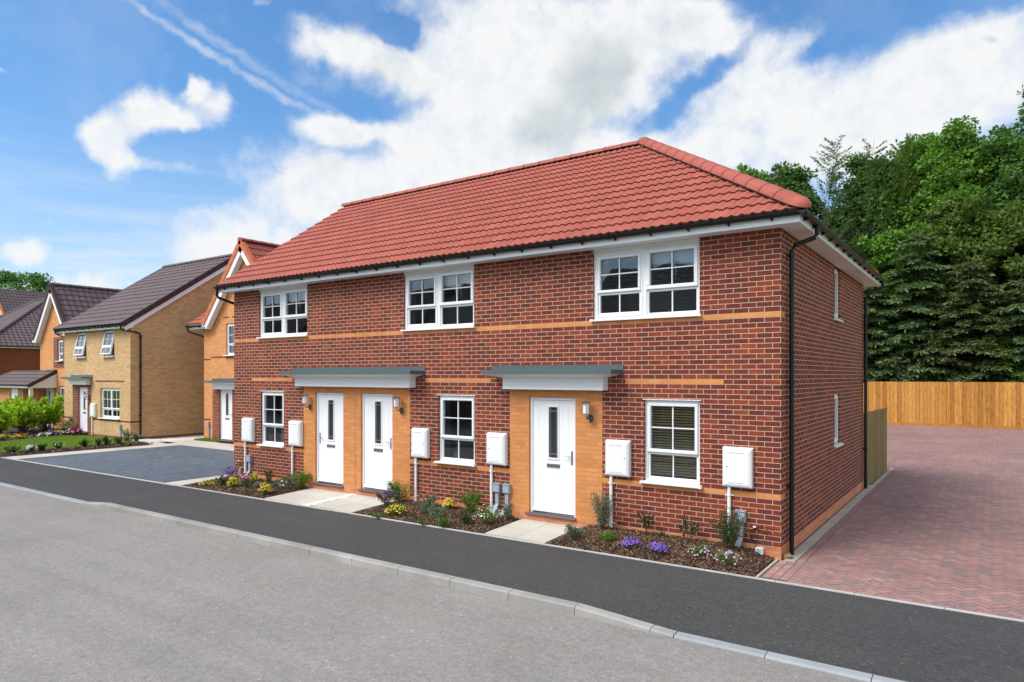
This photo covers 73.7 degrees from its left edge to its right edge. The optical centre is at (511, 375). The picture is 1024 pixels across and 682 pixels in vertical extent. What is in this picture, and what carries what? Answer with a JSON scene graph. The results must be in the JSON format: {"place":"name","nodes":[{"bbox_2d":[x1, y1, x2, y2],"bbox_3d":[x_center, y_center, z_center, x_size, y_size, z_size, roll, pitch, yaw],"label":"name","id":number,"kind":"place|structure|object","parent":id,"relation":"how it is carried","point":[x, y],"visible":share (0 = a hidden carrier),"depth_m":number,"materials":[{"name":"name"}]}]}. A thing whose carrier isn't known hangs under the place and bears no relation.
{"place":"outdoors","nodes":[
{"label":"outdoors","id":0,"kind":"place"},
{"bbox_2d":[0,298,43,386],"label":"hipped house","id":1,"kind":"structure","parent":0,"point":[19,350],"depth_m":47.90,"materials":[{"name":"brick"}]},
{"bbox_2d":[0,288,45,315],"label":"distant house","id":2,"kind":"structure","parent":0,"point":[10,299],"depth_m":66.78,"materials":[{"name":"tile"}]},
{"bbox_2d":[0,282,121,429],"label":"gabled house","id":3,"kind":"structure","parent":0,"point":[62,303],"depth_m":34.36,"materials":[{"name":"orange brick"}]},
{"bbox_2d":[46,388,53,426],"bbox_3d":[-23.283,1.607,34.402,0.750,1.970,0.068,0,0,35],"label":"door","id":4,"kind":"structure","parent":3,"relation":"in","point":[49,391],"depth_m":34.31,"materials":[{"name":"white plastic"}]},
{"bbox_2d":[54,340,62,361],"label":"window","id":5,"kind":"structure","parent":3,"relation":"in","point":[60,341],"depth_m":34.00,"materials":[{"name":"white plastic"}]},
{"bbox_2d":[0,434,140,451],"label":"grass","id":6,"kind":"structure","parent":0,"point":[70,440],"depth_m":26.72,"materials":[{"name":"plant"}]},
{"bbox_2d":[0,426,165,456],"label":"border soil","id":7,"kind":"structure","parent":0,"point":[34,429],"depth_m":25.29,"materials":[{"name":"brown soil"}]},
{"bbox_2d":[0,405,16,433],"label":"laurel bush","id":8,"kind":"object","parent":7,"relation":"on","point":[5,418],"visible":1,"depth_m":29.47,"materials":[{"name":"green plant"}]},
{"bbox_2d":[0,394,34,426],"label":"laurel bush","id":9,"kind":"object","parent":7,"relation":"on","point":[17,399],"visible":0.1,"depth_m":32.34,"materials":[{"name":"green plant"}]},
{"bbox_2d":[6,399,45,432],"bbox_3d":[-22.068,1.872,30.947,1.478,1.667,1.484,0,0,35],"label":"laurel bush","id":10,"kind":"object","parent":7,"relation":"on","point":[24,416],"visible":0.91,"depth_m":30.80,"materials":[{"name":"green plant"}]},
{"bbox_2d":[0,430,85,437],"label":"bark chips","id":11,"kind":"object","parent":7,"relation":"on","point":[32,433],"visible":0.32,"depth_m":30.42,"materials":[{"name":"brown wood"}]},
{"bbox_2d":[32,393,63,430],"bbox_3d":[-21.907,1.744,31.992,1.691,1.925,2.003,0,0,35],"label":"laurel bush","id":12,"kind":"object","parent":7,"relation":"on","point":[53,414],"visible":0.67,"depth_m":31.99,"materials":[{"name":"green plant"}]},
{"bbox_2d":[5,444,178,458],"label":"slab path","id":13,"kind":"structure","parent":0,"point":[84,452],"depth_m":23.59,"materials":[{"name":"white concrete"}]},
{"bbox_2d":[18,445,233,482],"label":"grey block drive","id":14,"kind":"structure","parent":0,"point":[199,453],"depth_m":20.88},
{"bbox_2d":[20,459,165,482],"bbox_3d":[-11.983,2.630,19.140,8.399,0.001,0.095,0,0,34],"label":"block border","id":15,"kind":"object","parent":14,"relation":"on","point":[95,471],"visible":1,"depth_m":18.70,"materials":[{"name":"grey concrete"}]},
{"bbox_2d":[156,435,202,441],"bbox_3d":[-12.208,2.640,30.809,1.900,0.001,8.000,0,0,35],"label":"gravel bed","id":16,"kind":"object","parent":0,"point":[178,437],"visible":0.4,"depth_m":28.61,"materials":[{"name":"grey gravel"}]},
{"bbox_2d":[133,435,203,441],"bbox_3d":[-13.721,2.609,28.330,2.134,0.036,3.056,0,0,35],"label":"gravel margin","id":17,"kind":"object","parent":16,"relation":"on","point":[184,438],"visible":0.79,"depth_m":27.89,"materials":[{"name":"white gravel"}]},
{"bbox_2d":[160,440,233,450],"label":"slab path","id":18,"kind":"structure","parent":0,"point":[212,445],"depth_m":25.98,"materials":[{"name":"white concrete"}]},
{"bbox_2d":[166,475,228,485],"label":"slab path","id":19,"kind":"structure","parent":0,"point":[183,482],"depth_m":17.07,"materials":[{"name":"beige concrete"}]},
{"bbox_2d":[183,475,309,498],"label":"bark chips","id":20,"kind":"object","parent":0,"point":[253,491],"visible":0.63,"depth_m":15.58,"materials":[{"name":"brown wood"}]},
{"bbox_2d":[227,475,240,486],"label":"flowering plant","id":21,"kind":"object","parent":20,"relation":"on","point":[232,482],"visible":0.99,"depth_m":15.72,"materials":[{"name":"yellow plant"}]},
{"bbox_2d":[288,471,312,487],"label":"shrub","id":22,"kind":"object","parent":20,"relation":"on","point":[300,482],"visible":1,"depth_m":15.55,"materials":[{"name":"green plant"}]},
{"bbox_2d":[265,488,349,504],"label":"slab path","id":23,"kind":"structure","parent":0,"point":[306,496],"depth_m":14.72,"materials":[{"name":"beige concrete"}]},
{"bbox_2d":[312,495,395,512],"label":"slab path","id":24,"kind":"structure","parent":0,"point":[352,504],"depth_m":13.84,"materials":[{"name":"beige concrete"}]},
{"bbox_2d":[264,496,579,543],"bbox_3d":[-2.080,2.615,13.100,7.050,0.046,1.296,0,0,35],"label":"path bed","id":25,"kind":"object","parent":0,"point":[357,511],"visible":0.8,"depth_m":13.21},
{"bbox_2d":[301,493,356,505],"bbox_3d":[-3.796,2.593,14.300,0.284,0.066,1.324,0,0,35],"label":"gravel strip","id":26,"kind":"object","parent":25,"relation":"on","point":[329,499],"visible":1,"depth_m":14.28,"materials":[{"name":"beige gravel"}]},
{"bbox_2d":[0,485,864,681],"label":"road","id":27,"kind":"structure","parent":0,"point":[88,593],"depth_m":7.48,"materials":[{"name":"grey asphalt"}]},
{"bbox_2d":[355,499,518,533],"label":"bark chips","id":28,"kind":"object","parent":0,"point":[477,526],"visible":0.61,"depth_m":12.44,"materials":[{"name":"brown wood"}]},
{"bbox_2d":[374,488,398,505],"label":"flowering plant","id":29,"kind":"object","parent":28,"relation":"on","point":[385,499],"visible":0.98,"depth_m":13.32,"materials":[{"name":"purple plant"}]},
{"bbox_2d":[384,503,406,514],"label":"flowering plant","id":30,"kind":"object","parent":28,"relation":"on","point":[397,508],"visible":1,"depth_m":12.67,"materials":[{"name":"yellow plant"}]},
{"bbox_2d":[383,478,416,500],"bbox_3d":[-2.296,2.324,13.790,0.583,0.502,0.696,0,0,-31],"label":"shrub","id":31,"kind":"object","parent":28,"relation":"on","point":[396,488],"visible":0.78,"depth_m":13.70,"materials":[{"name":"green plant"}]},
{"bbox_2d":[418,492,437,505],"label":"shrub","id":32,"kind":"object","parent":28,"relation":"on","point":[431,499],"visible":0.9,"depth_m":13.16,"materials":[{"name":"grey plant"}]},
{"bbox_2d":[426,502,447,518],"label":"shrub","id":33,"kind":"object","parent":28,"relation":"on","point":[433,513],"visible":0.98,"depth_m":12.27,"materials":[{"name":"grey plant"}]},
{"bbox_2d":[437,515,451,527],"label":"shrub","id":34,"kind":"object","parent":28,"relation":"on","point":[442,522],"visible":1,"depth_m":11.76,"materials":[{"name":"green plant"}]},
{"bbox_2d":[458,508,471,523],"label":"shrub","id":35,"kind":"object","parent":28,"relation":"on","point":[466,517],"visible":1,"depth_m":11.83,"materials":[{"name":"green plant"}]},
{"bbox_2d":[456,485,483,512],"bbox_3d":[-0.690,2.303,12.654,0.570,0.544,0.586,0,0,35],"label":"shrub","id":36,"kind":"object","parent":28,"relation":"on","point":[470,504],"visible":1,"depth_m":12.62,"materials":[{"name":"green plant"}]},
{"bbox_2d":[472,503,500,523],"bbox_3d":[-0.420,2.392,11.866,0.538,0.406,0.514,0,0,35],"label":"flowering plant","id":37,"kind":"object","parent":28,"relation":"on","point":[484,515],"visible":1,"depth_m":11.82,"materials":[{"name":"white plant"}]},
{"bbox_2d":[501,503,514,518],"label":"shrub","id":38,"kind":"object","parent":28,"relation":"on","point":[505,514],"visible":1,"depth_m":12.18,"materials":[{"name":"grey plant"}]},
{"bbox_2d":[0,458,1023,681],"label":"pavement","id":39,"kind":"structure","parent":0,"point":[906,642],"depth_m":8.43,"materials":[{"name":"black asphalt"}]},
{"bbox_2d":[0,457,1023,621],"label":"edging kerb","id":40,"kind":"structure","parent":39,"relation":"on","point":[925,605],"depth_m":9.87,"materials":[{"name":"concrete"}]},
{"bbox_2d":[0,0,1023,291],"label":"sky","id":41,"kind":"structure","parent":0,"point":[138,138],"materials":[{"name":"blue"}]},
{"bbox_2d":[485,519,579,543],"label":"slab path","id":42,"kind":"structure","parent":0,"point":[534,531],"depth_m":11.42,"materials":[{"name":"beige concrete"}]},
{"bbox_2d":[548,523,773,576],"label":"bark chips","id":43,"kind":"object","parent":0,"point":[678,544],"visible":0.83,"depth_m":10.00,"materials":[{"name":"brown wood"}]},
{"bbox_2d":[564,523,583,540],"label":"shrub","id":44,"kind":"object","parent":43,"relation":"on","point":[573,531],"visible":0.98,"depth_m":10.68,"materials":[{"name":"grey plant"}]},
{"bbox_2d":[589,490,617,529],"bbox_3d":[1.457,2.226,11.144,0.498,0.715,0.514,0,0,2],"label":"shrub","id":45,"kind":"object","parent":43,"relation":"on","point":[603,515],"visible":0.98,"depth_m":11.04,"materials":[{"name":"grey plant"}]},
{"bbox_2d":[594,531,619,541],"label":"shrub","id":46,"kind":"object","parent":43,"relation":"on","point":[608,536],"visible":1,"depth_m":10.50,"materials":[{"name":"green plant"}]},
{"bbox_2d":[620,536,641,546],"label":"flowering plant","id":47,"kind":"object","parent":43,"relation":"on","point":[627,542],"visible":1,"depth_m":10.15,"materials":[{"name":"purple plant"}]},
{"bbox_2d":[637,511,654,532],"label":"shrub","id":48,"kind":"object","parent":43,"relation":"on","point":[645,522],"visible":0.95,"depth_m":10.68,"materials":[{"name":"green plant"}]},
{"bbox_2d":[647,542,668,552],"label":"flowering plant","id":49,"kind":"object","parent":43,"relation":"on","point":[661,546],"visible":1,"depth_m":9.85,"materials":[{"name":"purple plant"}]},
{"bbox_2d":[677,514,698,540],"bbox_3d":[2.665,2.332,10.335,0.330,0.462,0.147,0,0,11],"label":"shrub","id":50,"kind":"object","parent":43,"relation":"on","point":[692,525],"visible":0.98,"depth_m":10.32,"materials":[{"name":"green plant"}]},
{"bbox_2d":[686,544,711,555],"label":"flowering plant","id":51,"kind":"object","parent":43,"relation":"on","point":[700,552],"visible":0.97,"depth_m":9.64,"materials":[{"name":"green plant"}]},
{"bbox_2d":[714,548,741,564],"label":"flowering plant","id":52,"kind":"object","parent":43,"relation":"on","point":[722,557],"visible":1,"depth_m":9.29,"materials":[{"name":"green plant"}]},
{"bbox_2d":[708,506,748,548],"bbox_3d":[3.153,2.215,9.852,0.525,0.699,0.623,0,0,-2],"label":"shrub","id":53,"kind":"object","parent":43,"relation":"on","point":[728,541],"visible":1,"depth_m":9.82,"materials":[{"name":"green plant"}]},
{"bbox_2d":[759,425,1023,618],"bbox_3d":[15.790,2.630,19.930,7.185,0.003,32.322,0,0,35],"label":"block paving","id":54,"kind":"structure","parent":0,"point":[916,503],"depth_m":11.36,"materials":[{"name":"red brick"}]},
{"bbox_2d":[762,470,899,580],"bbox_3d":[6.995,2.629,13.868,0.402,0.001,12.394,0,0,35],"label":"block border","id":55,"kind":"object","parent":54,"relation":"on","point":[861,505],"visible":1,"depth_m":10.88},
{"bbox_2d":[784,468,893,561],"bbox_3d":[7.343,2.636,14.513,0.145,0.032,11.887,0,0,35],"label":"edging strip","id":56,"kind":"object","parent":54,"relation":"on","point":[810,542],"visible":0.95,"depth_m":12.10,"materials":[{"name":"concrete"}]},
{"bbox_2d":[863,407,886,487],"bbox_3d":[9.229,1.759,17.452,0.166,1.766,3.590,0,0,37],"label":"timber fence","id":57,"kind":"object","parent":54,"relation":"on","point":[877,444],"visible":0.82,"depth_m":17.41,"materials":[{"name":"brown wood"}]},
{"bbox_2d":[787,580,1023,619],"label":"block border","id":58,"kind":"object","parent":54,"relation":"on","point":[929,603],"visible":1,"depth_m":7.98,"materials":[{"name":"grey concrete"}]},
{"bbox_2d":[887,425,940,470],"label":"block paving","id":59,"kind":"structure","parent":0,"point":[906,447],"depth_m":27.62,"materials":[{"name":"red brick"}]},
{"label":"ground","id":60,"kind":"structure","parent":0,"visible":0},
{"bbox_2d":[0,269,30,289],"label":"broadleaf tree","id":61,"kind":"object","parent":60,"relation":"on","point":[7,276],"visible":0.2,"depth_m":85.40,"materials":[{"name":"green plant"}]},
{"bbox_2d":[0,271,54,291],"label":"broadleaf tree","id":62,"kind":"object","parent":60,"relation":"on","point":[37,281],"visible":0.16,"depth_m":81.64,"materials":[{"name":"green plant"}]},
{"bbox_2d":[0,482,87,503],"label":"kerb","id":63,"kind":"structure","parent":60,"relation":"on","point":[44,493],"depth_m":15.62,"materials":[{"name":"grey concrete"}]},
{"bbox_2d":[53,253,231,439],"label":"detached house","id":64,"kind":"structure","parent":60,"relation":"on","point":[134,357],"depth_m":29.42,"materials":[{"name":"brick"}]},
{"bbox_2d":[73,333,85,357],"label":"window","id":65,"kind":"structure","parent":64,"relation":"in","point":[81,338],"depth_m":30.45,"materials":[{"name":"white plastic"}]},
{"bbox_2d":[81,389,86,431],"bbox_3d":[-18.952,1.527,30.236,0.758,1.888,0.084,0,0,35],"label":"door","id":66,"kind":"structure","parent":64,"relation":"in","point":[83,401],"depth_m":30.30,"materials":[{"name":"white plastic"}]},
{"bbox_2d":[100,330,113,357],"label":"window","id":67,"kind":"structure","parent":64,"relation":"in","point":[108,339],"depth_m":29.01,"materials":[{"name":"white plastic"}]},
{"bbox_2d":[97,388,119,419],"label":"window","id":68,"kind":"structure","parent":64,"relation":"in","point":[110,396],"depth_m":29.27,"materials":[{"name":"white plastic"}]},
{"bbox_2d":[184,237,281,443],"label":"gabled house","id":69,"kind":"structure","parent":60,"relation":"on","point":[215,321],"depth_m":27.22,"materials":[{"name":"orange brick"}]},
{"bbox_2d":[221,390,231,439],"bbox_3d":[-11.333,1.565,27.135,0.768,1.953,0.084,0,0,35],"label":"door","id":70,"kind":"structure","parent":69,"relation":"in","point":[226,394],"depth_m":27.16,"materials":[{"name":"white plastic"}]},
{"bbox_2d":[223,324,233,355],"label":"window","id":71,"kind":"structure","parent":69,"relation":"in","point":[230,327],"depth_m":27.13,"materials":[{"name":"white plastic"}]},
{"bbox_2d":[83,502,676,637],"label":"kerb","id":72,"kind":"structure","parent":60,"relation":"on","point":[542,601],"depth_m":9.13,"materials":[{"name":"concrete"}]},
{"bbox_2d":[213,137,886,559],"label":"terraced house","id":73,"kind":"structure","parent":60,"relation":"on","point":[667,335],"depth_m":12.36,"materials":[{"name":"red brick"}]},
{"bbox_2d":[257,391,284,447],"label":"window","id":74,"kind":"structure","parent":73,"relation":"in","point":[272,401],"depth_m":16.83,"materials":[{"name":"white plastic"}]},
{"bbox_2d":[256,287,307,338],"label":"window","id":75,"kind":"structure","parent":73,"relation":"in","point":[283,312],"depth_m":16.73,"materials":[{"name":"white plastic"}]},
{"bbox_2d":[318,395,342,483],"bbox_3d":[-4.086,1.422,15.358,0.838,1.968,0.084,0,0,35],"label":"door","id":76,"kind":"structure","parent":73,"relation":"in","point":[330,436],"depth_m":15.38,"materials":[{"name":"white plastic"}]},
{"bbox_2d":[364,396,391,490],"bbox_3d":[-2.851,1.422,14.489,0.838,1.968,0.084,0,0,35],"label":"door","id":77,"kind":"structure","parent":73,"relation":"in","point":[378,409],"depth_m":14.51,"materials":[{"name":"white plastic"}]},
{"bbox_2d":[400,267,474,331],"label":"window","id":78,"kind":"structure","parent":73,"relation":"in","point":[438,300],"depth_m":13.94,"materials":[{"name":"white plastic"}]},
{"bbox_2d":[434,394,475,466],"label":"window","id":79,"kind":"structure","parent":73,"relation":"in","point":[457,412],"depth_m":13.65,"materials":[{"name":"white plastic"}]},
{"bbox_2d":[533,400,573,514],"bbox_3d":[0.716,1.422,11.978,0.843,1.968,0.084,0,0,35],"label":"door","id":80,"kind":"structure","parent":73,"relation":"in","point":[553,420],"depth_m":12.00,"materials":[{"name":"white plastic"}]},
{"bbox_2d":[590,241,701,321],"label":"window","id":81,"kind":"structure","parent":73,"relation":"in","point":[663,281],"depth_m":11.43,"materials":[{"name":"white plastic"}]},
{"bbox_2d":[640,399,702,488],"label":"window","id":82,"kind":"structure","parent":73,"relation":"in","point":[672,426],"depth_m":10.88,"materials":[{"name":"white plastic"}]},
{"bbox_2d":[834,269,843,321],"bbox_3d":[6.297,-1.565,13.283,0.170,1.025,0.680,0,0,35],"label":"window","id":83,"kind":"structure","parent":73,"relation":"in","point":[835,271],"depth_m":13.45,"materials":[{"name":"white plastic"}]},
{"bbox_2d":[834,394,843,446],"bbox_3d":[6.297,0.859,13.283,0.170,1.015,0.680,0,0,35],"label":"window","id":84,"kind":"structure","parent":73,"relation":"in","point":[835,395],"depth_m":13.45,"materials":[{"name":"white plastic"}]},
{"bbox_2d":[736,163,771,183],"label":"broadleaf tree","id":85,"kind":"object","parent":60,"relation":"on","point":[757,174],"visible":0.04,"depth_m":47.39,"materials":[{"name":"green plant"}]},
{"bbox_2d":[769,163,784,187],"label":"conifer","id":86,"kind":"object","parent":60,"relation":"on","point":[774,169],"visible":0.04,"depth_m":45.20,"materials":[{"name":"green plant"}]},
{"bbox_2d":[674,631,905,681],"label":"kerb","id":87,"kind":"structure","parent":60,"relation":"on","point":[818,666],"depth_m":6.51,"materials":[{"name":"grey concrete"}]},
{"bbox_2d":[766,161,827,216],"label":"broadleaf tree","id":88,"kind":"object","parent":60,"relation":"on","point":[792,179],"visible":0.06,"depth_m":45.48,"materials":[{"name":"green plant"}]},
{"bbox_2d":[795,135,877,326],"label":"conifer","id":89,"kind":"object","parent":60,"relation":"on","point":[825,211],"visible":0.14,"depth_m":43.43,"materials":[{"name":"green plant"}]},
{"bbox_2d":[818,152,905,264],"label":"broadleaf tree","id":90,"kind":"object","parent":60,"relation":"on","point":[859,180],"visible":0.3,"depth_m":43.79,"materials":[{"name":"green plant"}]},
{"bbox_2d":[829,139,898,270],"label":"conifer","id":91,"kind":"object","parent":60,"relation":"on","point":[868,187],"visible":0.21,"depth_m":43.15,"materials":[{"name":"green plant"}]},
{"bbox_2d":[863,280,925,417],"bbox_3d":[20.729,-1.364,39.581,7.785,9.187,6.908,0,0,35],"label":"conifer","id":92,"kind":"object","parent":60,"relation":"on","point":[877,298],"visible":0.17,"depth_m":38.27,"materials":[{"name":"green plant"}]},
{"bbox_2d":[855,225,939,367],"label":"broadleaf tree","id":93,"kind":"object","parent":60,"relation":"on","point":[884,246],"visible":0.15,"depth_m":40.25,"materials":[{"name":"green plant"}]},
{"bbox_2d":[867,132,930,293],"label":"conifer","id":94,"kind":"object","parent":60,"relation":"on","point":[902,191],"visible":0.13,"depth_m":42.48,"materials":[{"name":"green plant"}]},
{"bbox_2d":[867,344,930,422],"bbox_3d":[21.620,0.508,38.453,6.146,5.332,6.201,0,0,-14],"label":"conifer","id":95,"kind":"object","parent":60,"relation":"on","point":[888,376],"visible":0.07,"depth_m":37.54,"materials":[{"name":"green plant"}]},
{"bbox_2d":[870,131,955,326],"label":"broadleaf tree","id":96,"kind":"object","parent":60,"relation":"on","point":[911,218],"visible":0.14,"depth_m":42.58,"materials":[{"name":"green plant"}]},
{"bbox_2d":[863,234,969,423],"bbox_3d":[22.910,-2.491,38.911,7.681,11.733,7.361,0,0,35],"label":"conifer","id":97,"kind":"object","parent":60,"relation":"on","point":[903,270],"visible":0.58,"depth_m":37.67,"materials":[{"name":"green plant"}]},
{"bbox_2d":[863,382,1023,428],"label":"timber fence","id":98,"kind":"object","parent":60,"relation":"on","point":[1003,403],"visible":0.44,"depth_m":35.06,"materials":[{"name":"brown wood"}]},
{"bbox_2d":[897,321,992,424],"bbox_3d":[23.429,0.051,37.003,6.139,6.018,6.614,0,0,-18],"label":"conifer","id":99,"kind":"object","parent":60,"relation":"on","point":[952,361],"visible":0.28,"depth_m":36.31,"materials":[{"name":"green plant"}]},
{"bbox_2d":[873,371,1022,423],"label":"undergrowth","id":100,"kind":"object","parent":60,"relation":"on","point":[943,380],"visible":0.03,"depth_m":35.87,"materials":[{"name":"green plant"}]},
{"bbox_2d":[899,191,1005,355],"bbox_3d":[25.195,-3.838,39.296,5.954,13.568,5.644,0,0,35],"label":"broadleaf tree","id":101,"kind":"object","parent":60,"relation":"on","point":[953,231],"visible":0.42,"depth_m":38.39,"materials":[{"name":"green plant"}]},
{"bbox_2d":[904,114,1015,328],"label":"broadleaf tree","id":102,"kind":"object","parent":60,"relation":"on","point":[951,163],"visible":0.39,"depth_m":40.50,"materials":[{"name":"green plant"}]},
{"bbox_2d":[905,254,1023,424],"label":"conifer","id":103,"kind":"object","parent":60,"relation":"on","point":[982,288],"visible":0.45,"depth_m":36.16,"materials":[{"name":"green plant"}]},
{"bbox_2d":[946,272,1023,422],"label":"conifer","id":104,"kind":"object","parent":60,"relation":"on","point":[1017,319],"visible":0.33,"depth_m":35.14,"materials":[{"name":"green plant"}]},
{"bbox_2d":[946,332,1023,428],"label":"conifer","id":105,"kind":"object","parent":60,"relation":"on","point":[1004,365],"visible":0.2,"depth_m":34.91,"materials":[{"name":"green plant"}]},
{"bbox_2d":[955,124,1023,288],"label":"broadleaf tree","id":106,"kind":"object","parent":60,"relation":"on","point":[1000,156],"visible":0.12,"depth_m":39.83,"materials":[{"name":"green plant"}]},
{"bbox_2d":[957,199,1023,366],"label":"broadleaf tree","id":107,"kind":"object","parent":60,"relation":"on","point":[1003,238],"visible":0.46,"depth_m":36.95,"materials":[{"name":"green plant"}]},
{"bbox_2d":[979,84,1023,333],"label":"broadleaf tree","id":108,"kind":"object","parent":60,"relation":"on","point":[1017,149],"visible":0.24,"depth_m":39.13,"materials":[{"name":"green plant"}]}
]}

